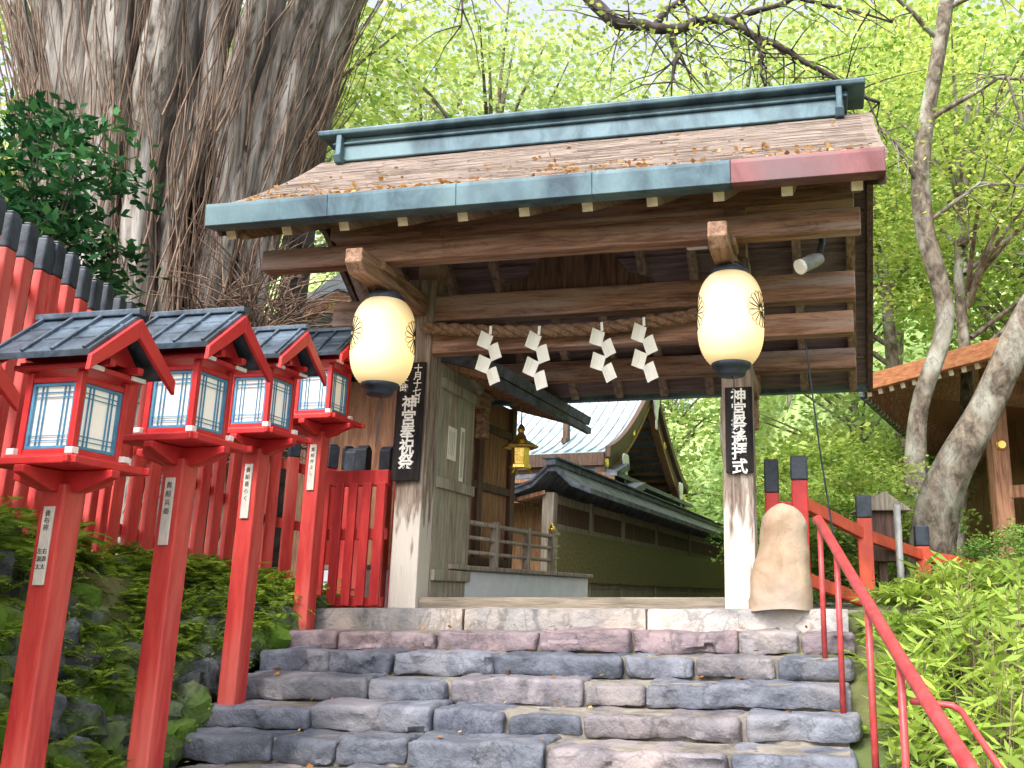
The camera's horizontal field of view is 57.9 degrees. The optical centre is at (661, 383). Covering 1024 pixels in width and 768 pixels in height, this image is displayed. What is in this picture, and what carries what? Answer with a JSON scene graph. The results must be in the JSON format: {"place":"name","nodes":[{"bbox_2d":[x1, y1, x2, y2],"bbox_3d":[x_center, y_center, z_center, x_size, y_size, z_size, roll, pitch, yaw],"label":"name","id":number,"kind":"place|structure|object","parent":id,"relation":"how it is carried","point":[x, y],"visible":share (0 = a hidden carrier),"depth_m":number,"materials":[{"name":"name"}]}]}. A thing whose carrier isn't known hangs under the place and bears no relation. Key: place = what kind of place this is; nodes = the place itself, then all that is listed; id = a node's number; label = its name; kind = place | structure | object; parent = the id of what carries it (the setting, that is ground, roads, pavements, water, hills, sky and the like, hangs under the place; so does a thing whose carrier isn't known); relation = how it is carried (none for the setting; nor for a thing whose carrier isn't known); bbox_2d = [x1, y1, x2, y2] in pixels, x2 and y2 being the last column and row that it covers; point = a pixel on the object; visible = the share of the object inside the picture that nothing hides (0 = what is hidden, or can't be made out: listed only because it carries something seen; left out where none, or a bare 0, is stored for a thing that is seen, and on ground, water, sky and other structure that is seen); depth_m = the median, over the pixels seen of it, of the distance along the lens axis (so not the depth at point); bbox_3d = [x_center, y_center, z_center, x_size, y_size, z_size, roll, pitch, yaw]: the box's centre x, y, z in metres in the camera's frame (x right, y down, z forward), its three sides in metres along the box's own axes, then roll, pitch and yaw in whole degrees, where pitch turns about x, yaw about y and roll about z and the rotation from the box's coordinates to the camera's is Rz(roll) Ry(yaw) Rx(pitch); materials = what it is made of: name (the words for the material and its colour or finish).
{"place":"outdoors","nodes":[
{"label":"outdoors","id":0,"kind":"place"},
{"bbox_2d":[0,144,1023,767],"bbox_3d":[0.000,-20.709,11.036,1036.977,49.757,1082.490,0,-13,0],"label":"ground","id":1,"kind":"structure","parent":0,"point":[112,588],"depth_m":7.49,"materials":[{"name":"green plant"}]},
{"bbox_2d":[0,83,197,429],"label":"evergreen shrub","id":2,"kind":"object","parent":1,"relation":"on","point":[83,241],"visible":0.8,"depth_m":7.69,"materials":[{"name":"green plant"}]},
{"bbox_2d":[0,26,280,279],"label":"maple tree","id":3,"kind":"object","parent":1,"relation":"on","point":[7,140],"visible":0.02,"depth_m":20.35,"materials":[{"name":"green plant"}]},
{"bbox_2d":[0,513,369,767],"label":"mossy stone bank","id":4,"kind":"structure","parent":1,"relation":"on","point":[195,681],"depth_m":5.74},
{"bbox_2d":[0,362,19,410],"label":"post lantern","id":5,"kind":"object","parent":4,"relation":"on","point":[9,393],"visible":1,"depth_m":4.26,"materials":[{"name":"paint"}]},
{"bbox_2d":[0,308,174,767],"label":"post lantern","id":6,"kind":"object","parent":4,"relation":"on","point":[64,456],"visible":1,"depth_m":4.73,"materials":[{"name":"paint"}]},
{"bbox_2d":[24,382,75,448],"bbox_3d":[-3.188,0.168,4.749,0.263,0.348,0.024,-2,-13,10],"label":"window","id":7,"kind":"structure","parent":6,"relation":"in","point":[52,403],"depth_m":4.75,"materials":[{"name":"white paper"}]},
{"bbox_2d":[77,384,122,455],"bbox_3d":[-3.017,0.193,4.856,0.024,0.348,0.263,-2,-13,10],"label":"window","id":8,"kind":"structure","parent":6,"relation":"in","point":[101,407],"depth_m":4.88,"materials":[{"name":"white paper"}]},
{"bbox_2d":[0,495,356,767],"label":"ferns","id":9,"kind":"object","parent":4,"relation":"on","point":[199,572],"visible":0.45,"depth_m":6.56,"materials":[{"name":"green plant"}]},
{"bbox_2d":[0,519,365,767],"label":"moss","id":10,"kind":"object","parent":4,"relation":"on","point":[98,706],"visible":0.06,"depth_m":5.88,"materials":[{"name":"green plant"}]},
{"bbox_2d":[0,0,554,286],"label":"tall maple tree","id":11,"kind":"object","parent":1,"relation":"on","point":[407,34],"visible":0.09,"depth_m":17.02,"materials":[{"name":"green plant"}]},
{"bbox_2d":[276,272,337,295],"bbox_3d":[-11.421,1.875,39.975,16.246,16.640,15.263,10,-17,-37],"label":"distant maple tree","id":12,"kind":"object","parent":1,"relation":"on","point":[318,278],"visible":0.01,"depth_m":38.38,"materials":[{"name":"green plant"}]},
{"bbox_2d":[183,608,862,767],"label":"stone staircase","id":13,"kind":"structure","parent":1,"relation":"on","point":[679,713],"depth_m":6.25,"materials":[{"name":"grey stone"}]},
{"bbox_2d":[123,306,270,767],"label":"post lantern","id":14,"kind":"object","parent":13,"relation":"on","point":[181,436],"visible":0.91,"depth_m":5.44,"materials":[{"name":"paint"}]},
{"bbox_2d":[148,370,192,427],"bbox_3d":[-2.955,0.094,5.481,0.263,0.348,0.024,-2,-13,10],"label":"window","id":15,"kind":"structure","parent":14,"relation":"in","point":[167,410],"depth_m":5.48,"materials":[{"name":"white paper"}]},
{"bbox_2d":[195,372,227,434],"bbox_3d":[-2.790,0.121,5.596,0.024,0.348,0.263,-2,-13,10],"label":"window","id":16,"kind":"structure","parent":14,"relation":"in","point":[213,390],"depth_m":5.62,"materials":[{"name":"white paper"}]},
{"bbox_2d":[214,324,326,726],"bbox_3d":[-3.029,1.062,6.664,0.670,3.085,0.620,-2,-13,10],"label":"post lantern","id":17,"kind":"object","parent":13,"relation":"on","point":[261,416],"visible":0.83,"depth_m":6.69,"materials":[{"name":"paint"}]},
{"bbox_2d":[231,377,265,423],"bbox_3d":[-3.055,0.122,6.738,0.263,0.348,0.024,-2,-13,10],"label":"window","id":18,"kind":"structure","parent":17,"relation":"in","point":[249,393],"depth_m":6.74,"materials":[{"name":"white paper"}]},
{"bbox_2d":[269,378,292,428],"bbox_3d":[-2.890,0.150,6.853,0.024,0.348,0.263,-2,-13,10],"label":"window","id":19,"kind":"structure","parent":17,"relation":"in","point":[281,391],"depth_m":6.88,"materials":[{"name":"white paper"}]},
{"bbox_2d":[292,327,364,627],"bbox_3d":[-3.019,0.999,7.880,0.670,3.085,0.620,-2,-13,10],"label":"post lantern","id":20,"kind":"object","parent":13,"relation":"on","point":[321,418],"visible":0.64,"depth_m":7.90,"materials":[{"name":"paint"}]},
{"bbox_2d":[298,371,327,410],"bbox_3d":[-3.045,0.059,7.955,0.263,0.348,0.024,-2,-13,10],"label":"window","id":21,"kind":"structure","parent":20,"relation":"in","point":[312,396],"depth_m":7.95,"materials":[{"name":"white paper"}]},
{"bbox_2d":[331,372,347,414],"bbox_3d":[-2.880,0.087,8.070,0.024,0.348,0.263,-2,-13,10],"label":"window","id":22,"kind":"structure","parent":20,"relation":"in","point":[340,383],"depth_m":8.10,"materials":[{"name":"white paper"}]},
{"bbox_2d":[317,470,391,606],"bbox_3d":[-2.770,1.372,8.103,0.650,1.200,0.110,-2,-13,10],"label":"fence panel","id":23,"kind":"object","parent":13,"relation":"on","point":[354,481],"visible":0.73,"depth_m":8.05,"materials":[{"name":"red paint"}]},
{"bbox_2d":[186,624,839,767],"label":"fallen leaves","id":24,"kind":"object","parent":13,"relation":"on","point":[311,766],"visible":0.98,"depth_m":6.44,"materials":[{"name":"brown plant"}]},
{"bbox_2d":[205,77,887,608],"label":"wooden gate","id":25,"kind":"structure","parent":13,"relation":"on","point":[513,245],"depth_m":8.34,"materials":[{"name":"brown wood"}]},
{"bbox_2d":[349,288,415,447],"bbox_3d":[-2.369,-0.161,7.671,0.540,1.407,0.530,5,-14,-21],"label":"paper lantern","id":26,"kind":"object","parent":25,"relation":"hanging from","point":[382,340],"visible":1,"depth_m":7.52,"materials":[{"name":"beige paper"}]},
{"bbox_2d":[391,362,426,480],"bbox_3d":[-2.307,0.337,8.288,0.270,1.100,0.027,-2,-13,10],"label":"wooden sign","id":27,"kind":"object","parent":25,"relation":"attached to","point":[407,442],"visible":0.98,"depth_m":8.26,"materials":[{"name":"black wood"}]},
{"bbox_2d":[447,426,456,460],"bbox_3d":[-2.043,0.584,8.855,0.005,0.320,0.200,-2,-13,10],"label":"paper notice","id":28,"kind":"object","parent":25,"relation":"attached to","point":[452,443],"visible":1,"depth_m":8.85,"materials":[{"name":"white paper"}]},
{"bbox_2d":[428,363,478,596],"bbox_3d":[-2.025,0.963,8.876,0.075,2.190,0.876,-2,-13,10],"label":"door","id":29,"kind":"structure","parent":25,"relation":"in","point":[458,399],"depth_m":8.80,"materials":[{"name":"grey wood"}]},
{"bbox_2d":[458,427,464,481],"bbox_3d":[-1.997,0.708,9.079,0.005,0.540,0.100,-2,-13,10],"label":"paper notice","id":30,"kind":"object","parent":25,"relation":"attached to","point":[461,457],"visible":1,"depth_m":9.07,"materials":[{"name":"white paper"}]},
{"bbox_2d":[245,122,871,200],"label":"fallen leaves","id":31,"kind":"object","parent":25,"relation":"on","point":[637,164],"visible":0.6,"depth_m":7.58,"materials":[{"name":"brown plant"}]},
{"bbox_2d":[421,308,696,338],"bbox_3d":[-0.854,-0.530,8.181,2.783,0.226,0.127,-2,-13,10],"label":"straw rope","id":32,"kind":"object","parent":25,"relation":"attached to","point":[574,329],"visible":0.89,"depth_m":8.13,"materials":[{"name":"brown fabric"}]},
{"bbox_2d":[475,326,501,385],"bbox_3d":[-1.553,-0.259,8.168,0.236,0.554,0.080,1,-13,2],"label":"paper streamer","id":33,"kind":"object","parent":32,"relation":"hanging from","point":[483,362],"visible":1,"depth_m":8.17,"materials":[{"name":"white paper"}]},
{"bbox_2d":[522,326,549,389],"bbox_3d":[-1.109,-0.235,8.076,0.236,0.591,0.080,3,-13,0],"label":"paper streamer","id":34,"kind":"object","parent":32,"relation":"hanging from","point":[531,364],"visible":1,"depth_m":8.08,"materials":[{"name":"white paper"}]},
{"bbox_2d":[589,322,616,382],"bbox_3d":[-0.515,-0.282,7.977,0.236,0.554,0.080,-5,-14,5],"label":"paper streamer","id":35,"kind":"object","parent":32,"relation":"hanging from","point":[598,360],"visible":1,"depth_m":7.98,"materials":[{"name":"white paper"}]},
{"bbox_2d":[631,317,658,381],"bbox_3d":[-0.147,-0.303,7.912,0.236,0.591,0.080,-3,-13,5],"label":"paper streamer","id":36,"kind":"object","parent":32,"relation":"hanging from","point":[650,347],"visible":1,"depth_m":7.91,"materials":[{"name":"white paper"}]},
{"bbox_2d":[687,214,707,249],"bbox_3d":[0.305,-1.317,7.827,0.180,0.310,0.088,-2,-13,10],"label":"paper label","id":37,"kind":"object","parent":25,"relation":"attached to","point":[697,248],"visible":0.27,"depth_m":7.80,"materials":[{"name":"white paper"}]},
{"bbox_2d":[696,261,764,431],"bbox_3d":[0.548,-0.318,7.132,0.540,1.407,0.530,-2,-13,10],"label":"paper lantern","id":38,"kind":"object","parent":25,"relation":"hanging from","point":[730,314],"visible":1,"depth_m":6.98,"materials":[{"name":"white paper"}]},
{"bbox_2d":[725,387,753,473],"bbox_3d":[0.663,0.393,7.715,0.235,0.750,0.027,-2,-13,10],"label":"wooden sign","id":39,"kind":"object","parent":25,"relation":"attached to","point":[739,450],"visible":0.93,"depth_m":7.70,"materials":[{"name":"black wood"}]},
{"bbox_2d":[794,238,824,274],"bbox_3d":[1.224,-1.111,7.362,0.357,0.511,0.157,11,-17,-38],"label":"spotlight","id":40,"kind":"object","parent":25,"relation":"attached to","point":[805,264],"visible":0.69,"depth_m":7.26,"materials":[{"name":"white paint"}]},
{"bbox_2d":[804,339,834,536],"bbox_3d":[1.414,0.587,7.950,0.387,2.102,0.036,12,-18,-42],"label":"drain cable","id":41,"kind":"object","parent":25,"relation":"hanging from","point":[818,437],"visible":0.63,"depth_m":7.92,"materials":[{"name":"black paint"}]},
{"bbox_2d":[749,504,811,611],"bbox_3d":[0.942,1.390,7.266,0.502,0.852,0.402,-2,-13,10],"label":"standing stone","id":42,"kind":"object","parent":13,"relation":"on","point":[780,580],"visible":0.99,"depth_m":7.11,"materials":[{"name":"beige stone"}]},
{"bbox_2d":[812,515,1003,767],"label":"iron handrail","id":43,"kind":"object","parent":13,"relation":"on","point":[932,706],"visible":0.89,"depth_m":4.76,"materials":[{"name":"red metal"}]},
{"bbox_2d":[666,398,719,465],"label":"distant maple tree","id":44,"kind":"object","parent":1,"relation":"on","point":[705,432],"visible":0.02,"depth_m":63.76,"materials":[{"name":"green plant"}]},
{"bbox_2d":[661,398,773,508],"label":"distant maple tree","id":45,"kind":"object","parent":1,"relation":"on","point":[694,418],"visible":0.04,"depth_m":47.45,"materials":[{"name":"green plant"}]},
{"bbox_2d":[662,397,787,522],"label":"distant maple tree","id":46,"kind":"object","parent":1,"relation":"on","point":[679,431],"visible":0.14,"depth_m":48.79,"materials":[{"name":"green plant"}]},
{"bbox_2d":[778,244,900,433],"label":"distant maple tree","id":47,"kind":"object","parent":1,"relation":"on","point":[783,418],"depth_m":46.56,"materials":[{"name":"green plant"}]},
{"bbox_2d":[694,236,1017,486],"bbox_3d":[6.993,0.118,29.301,12.973,14.144,13.809,-11,-17,39],"label":"distant maple tree","id":48,"kind":"object","parent":1,"relation":"on","point":[851,410],"visible":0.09,"depth_m":28.79,"materials":[{"name":"green plant"}]},
{"bbox_2d":[720,0,1023,364],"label":"distant maple tree","id":49,"kind":"object","parent":1,"relation":"on","point":[897,275],"visible":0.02,"depth_m":36.93,"materials":[{"name":"green plant"}]},
{"bbox_2d":[741,0,1023,429],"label":"maple tree","id":50,"kind":"object","parent":1,"relation":"on","point":[961,343],"visible":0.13,"depth_m":22.49,"materials":[{"name":"green plant"}]},
{"bbox_2d":[760,0,1010,316],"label":"distant maple tree","id":51,"kind":"object","parent":1,"relation":"on","point":[869,9],"visible":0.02,"depth_m":51.15,"materials":[{"name":"green plant"}]},
{"bbox_2d":[842,549,1023,767],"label":"bamboo grass","id":52,"kind":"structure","parent":1,"relation":"on","point":[940,667],"depth_m":5.87,"materials":[{"name":"green plant"}]},
{"bbox_2d":[854,0,1023,339],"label":"distant maple tree","id":53,"kind":"object","parent":1,"relation":"on","point":[993,309],"visible":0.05,"depth_m":30.05,"materials":[{"name":"green plant"}]},
{"bbox_2d":[942,145,1023,332],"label":"maple tree","id":54,"kind":"object","parent":1,"relation":"on","point":[1017,292],"visible":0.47,"depth_m":17.77,"materials":[{"name":"green plant"}]},
{"bbox_2d":[968,45,1023,337],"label":"broadleaf tree","id":55,"kind":"object","parent":1,"relation":"on","point":[1005,66],"visible":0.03,"depth_m":22.28,"materials":[{"name":"green plant"}]},
{"bbox_2d":[0,0,1023,409],"label":"sky","id":56,"kind":"structure","parent":0,"point":[665,7],"materials":[{"name":"white"}]},
{"bbox_2d":[812,600,926,614],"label":"courtyard pavement","id":57,"kind":"structure","parent":0,"point":[830,604],"depth_m":10.66,"materials":[{"name":"grey stone"}]},
{"bbox_2d":[0,194,352,580],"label":"picket fence","id":58,"kind":"object","parent":57,"relation":"on","point":[62,281],"visible":0.42,"depth_m":7.28,"materials":[{"name":"paint"}]},
{"bbox_2d":[0,0,396,556],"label":"ancient katsura tree","id":59,"kind":"object","parent":57,"relation":"on","point":[227,101],"visible":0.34,"depth_m":10.82,"materials":[{"name":"brown plant"}]},
{"bbox_2d":[134,229,351,562],"bbox_3d":[-4.796,0.170,10.349,3.126,4.445,2.883,0,-13,0],"label":"twiggy shrub","id":60,"kind":"object","parent":57,"relation":"on","point":[256,314],"visible":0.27,"depth_m":10.43,"materials":[{"name":"brown plant"}]},
{"bbox_2d":[273,273,351,576],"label":"distant pavilion","id":61,"kind":"structure","parent":57,"relation":"on","point":[336,280],"depth_m":13.93,"materials":[{"name":"brown wood"}]},
{"bbox_2d":[336,448,356,596],"bbox_3d":[-3.112,1.413,8.989,0.120,1.566,0.120,-2,-13,10],"label":"fence post","id":62,"kind":"object","parent":57,"relation":"on","point":[349,460],"visible":0.34,"depth_m":8.99,"materials":[{"name":"paint"}]},
{"bbox_2d":[350,445,371,596],"bbox_3d":[-2.942,1.371,8.810,0.120,1.566,0.120,-2,-13,10],"label":"fence post","id":63,"kind":"object","parent":57,"relation":"on","point":[363,458],"visible":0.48,"depth_m":8.85,"materials":[{"name":"paint"}]},
{"bbox_2d":[370,446,392,607],"bbox_3d":[-2.727,1.385,8.870,0.120,1.566,0.120,-2,-13,10],"label":"fence post","id":64,"kind":"object","parent":57,"relation":"on","point":[385,457],"visible":0.53,"depth_m":8.87,"materials":[{"name":"paint"}]},
{"bbox_2d":[386,481,395,607],"bbox_3d":[-2.540,1.366,8.787,0.120,1.566,0.120,-2,-13,10],"label":"fence post","id":65,"kind":"object","parent":57,"relation":"on","point":[391,545],"visible":0.04,"depth_m":8.70,"materials":[{"name":"paint"}]},
{"bbox_2d":[285,0,620,286],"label":"tall maple tree","id":66,"kind":"object","parent":57,"relation":"on","point":[492,44],"visible":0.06,"depth_m":22.36,"materials":[{"name":"green plant"}]},
{"bbox_2d":[323,520,592,607],"bbox_3d":[-2.232,2.140,10.862,1.560,1.050,4.250,-3,-14,14],"label":"veranda railing","id":67,"kind":"object","parent":57,"relation":"on","point":[492,580],"visible":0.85,"depth_m":10.29,"materials":[{"name":"white paint"}]},
{"bbox_2d":[330,356,590,567],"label":"side hall","id":68,"kind":"structure","parent":57,"relation":"on","point":[493,483],"depth_m":10.22,"materials":[{"name":"brown wood"}]},
{"bbox_2d":[503,404,538,475],"bbox_3d":[-1.600,0.611,10.335,0.420,0.851,0.364,0,-13,0],"label":"gold hanging lantern","id":69,"kind":"object","parent":68,"relation":"hanging from","point":[520,446],"visible":0.98,"depth_m":10.22,"materials":[{"name":"metal"}]},
{"bbox_2d":[284,0,676,245],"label":"tall maple tree","id":70,"kind":"object","parent":57,"relation":"on","point":[509,67],"visible":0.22,"depth_m":16.65,"materials":[{"name":"green plant"}]},
{"bbox_2d":[504,400,692,570],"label":"hall","id":71,"kind":"structure","parent":57,"relation":"on","point":[629,443],"depth_m":35.22,"materials":[{"name":"grey metal"}]},
{"bbox_2d":[514,456,724,596],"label":"roofed lattice wall","id":72,"kind":"structure","parent":57,"relation":"on","point":[616,538],"depth_m":23.02,"materials":[{"name":"tile"}]},
{"bbox_2d":[271,0,982,571],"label":"overhanging tree","id":73,"kind":"object","parent":57,"relation":"on","point":[655,28],"visible":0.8,"depth_m":10.16,"materials":[{"name":"green plant"}]},
{"bbox_2d":[478,0,960,323],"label":"tall maple tree","id":74,"kind":"object","parent":57,"relation":"on","point":[698,72],"visible":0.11,"depth_m":18.30,"materials":[{"name":"green plant"}]},
{"bbox_2d":[576,9,909,459],"bbox_3d":[1.763,-1.834,28.241,13.489,18.338,14.439,8,-15,-30],"label":"tall maple tree","id":75,"kind":"object","parent":57,"relation":"on","point":[668,41],"depth_m":26.33,"materials":[{"name":"green plant"}]},
{"bbox_2d":[697,493,826,596],"bbox_3d":[3.459,4.663,23.524,4.360,3.905,4.478,12,-18,-41],"label":"garden bush","id":76,"kind":"object","parent":57,"relation":"on","point":[720,541],"visible":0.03,"depth_m":23.36,"materials":[{"name":"green plant"}]},
{"bbox_2d":[764,459,791,518],"bbox_3d":[1.069,1.307,7.957,0.303,1.300,0.106,-2,-13,10],"label":"fence post","id":77,"kind":"object","parent":57,"relation":"on","point":[771,478],"visible":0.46,"depth_m":8.02,"materials":[{"name":"paint"}]},
{"bbox_2d":[672,422,886,584],"bbox_3d":[4.424,4.689,27.667,7.855,6.748,8.432,-8,-16,32],"label":"garden bush","id":78,"kind":"object","parent":57,"relation":"on","point":[721,525],"visible":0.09,"depth_m":27.43,"materials":[{"name":"green plant"}]},
{"bbox_2d":[719,484,858,605],"bbox_3d":[1.888,2.300,11.315,2.364,2.061,2.301,2,-13,-8],"label":"garden bush","id":79,"kind":"object","parent":57,"relation":"on","point":[787,498],"visible":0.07,"depth_m":11.12,"materials":[{"name":"green plant"}]},
{"bbox_2d":[713,466,902,604],"bbox_3d":[2.294,2.549,13.364,3.086,2.651,3.313,1,-13,-3],"label":"garden bush","id":80,"kind":"object","parent":57,"relation":"on","point":[785,484],"visible":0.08,"depth_m":13.47,"materials":[{"name":"green plant"}]},
{"bbox_2d":[712,426,987,587],"bbox_3d":[4.392,3.503,20.767,6.625,5.302,6.172,-5,-14,21],"label":"garden bush","id":81,"kind":"object","parent":57,"relation":"on","point":[861,436],"visible":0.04,"depth_m":20.21,"materials":[{"name":"green plant"}]},
{"bbox_2d":[678,0,1023,486],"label":"tall maple tree","id":82,"kind":"object","parent":57,"relation":"on","point":[884,347],"visible":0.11,"depth_m":19.89,"materials":[{"name":"green plant"}]},
{"bbox_2d":[713,422,1017,581],"bbox_3d":[3.503,2.846,16.810,5.050,4.338,5.421,8,-15,-30],"label":"garden bush","id":83,"kind":"object","parent":57,"relation":"on","point":[858,443],"visible":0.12,"depth_m":16.76,"materials":[{"name":"green plant"}]},
{"bbox_2d":[736,0,1023,572],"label":"slender tree","id":84,"kind":"object","parent":57,"relation":"on","point":[923,217],"visible":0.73,"depth_m":11.68,"materials":[{"name":"grey plant"}]},
{"bbox_2d":[849,491,911,588],"bbox_3d":[2.250,1.838,9.224,0.549,1.447,0.480,0,-13,0],"label":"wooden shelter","id":85,"kind":"object","parent":57,"relation":"on","point":[883,503],"visible":0.38,"depth_m":9.15,"materials":[{"name":"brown wood"}]},
{"bbox_2d":[757,450,1004,605],"bbox_3d":[2.504,1.997,10.720,3.012,2.410,2.805,-4,-14,17],"label":"garden bush","id":86,"kind":"object","parent":57,"relation":"on","point":[849,509],"visible":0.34,"depth_m":10.69,"materials":[{"name":"green plant"}]},
{"bbox_2d":[790,455,992,606],"bbox_3d":[2.458,1.750,9.012,3.564,1.720,0.737,9,-16,-33],"label":"vermilion railing","id":87,"kind":"object","parent":57,"relation":"on","point":[860,529],"visible":0.59,"depth_m":8.46,"materials":[{"name":"paint"}]},
{"bbox_2d":[893,505,904,581],"bbox_3d":[2.300,1.853,8.707,0.067,1.380,0.070,0,-13,0],"label":"metal pole","id":88,"kind":"object","parent":57,"relation":"on","point":[898,539],"visible":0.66,"depth_m":8.76,"materials":[{"name":"grey metal"}]},
{"bbox_2d":[799,0,1023,556],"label":"tall maple tree","id":89,"kind":"object","parent":57,"relation":"on","point":[943,166],"visible":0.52,"depth_m":15.96,"materials":[{"name":"green plant"}]},
{"bbox_2d":[843,0,1023,331],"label":"tall maple tree","id":90,"kind":"object","parent":57,"relation":"on","point":[997,54],"visible":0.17,"depth_m":20.01,"materials":[{"name":"green plant"}]},
{"bbox_2d":[859,338,1023,589],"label":"timber pavilion","id":91,"kind":"structure","parent":57,"relation":"on","point":[996,479],"depth_m":15.69,"materials":[{"name":"wood"},{"name":"orange-brown painted wood roof"}]},
{"bbox_2d":[905,9,1023,581],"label":"leaning tree","id":92,"kind":"object","parent":57,"relation":"on","point":[949,473],"visible":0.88,"depth_m":9.90,"materials":[{"name":"grey plant"}]},
{"bbox_2d":[952,522,1023,593],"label":"garden bush","id":93,"kind":"object","parent":57,"relation":"on","point":[1003,543],"visible":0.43,"depth_m":9.41,"materials":[{"name":"green plant"}]}
]}

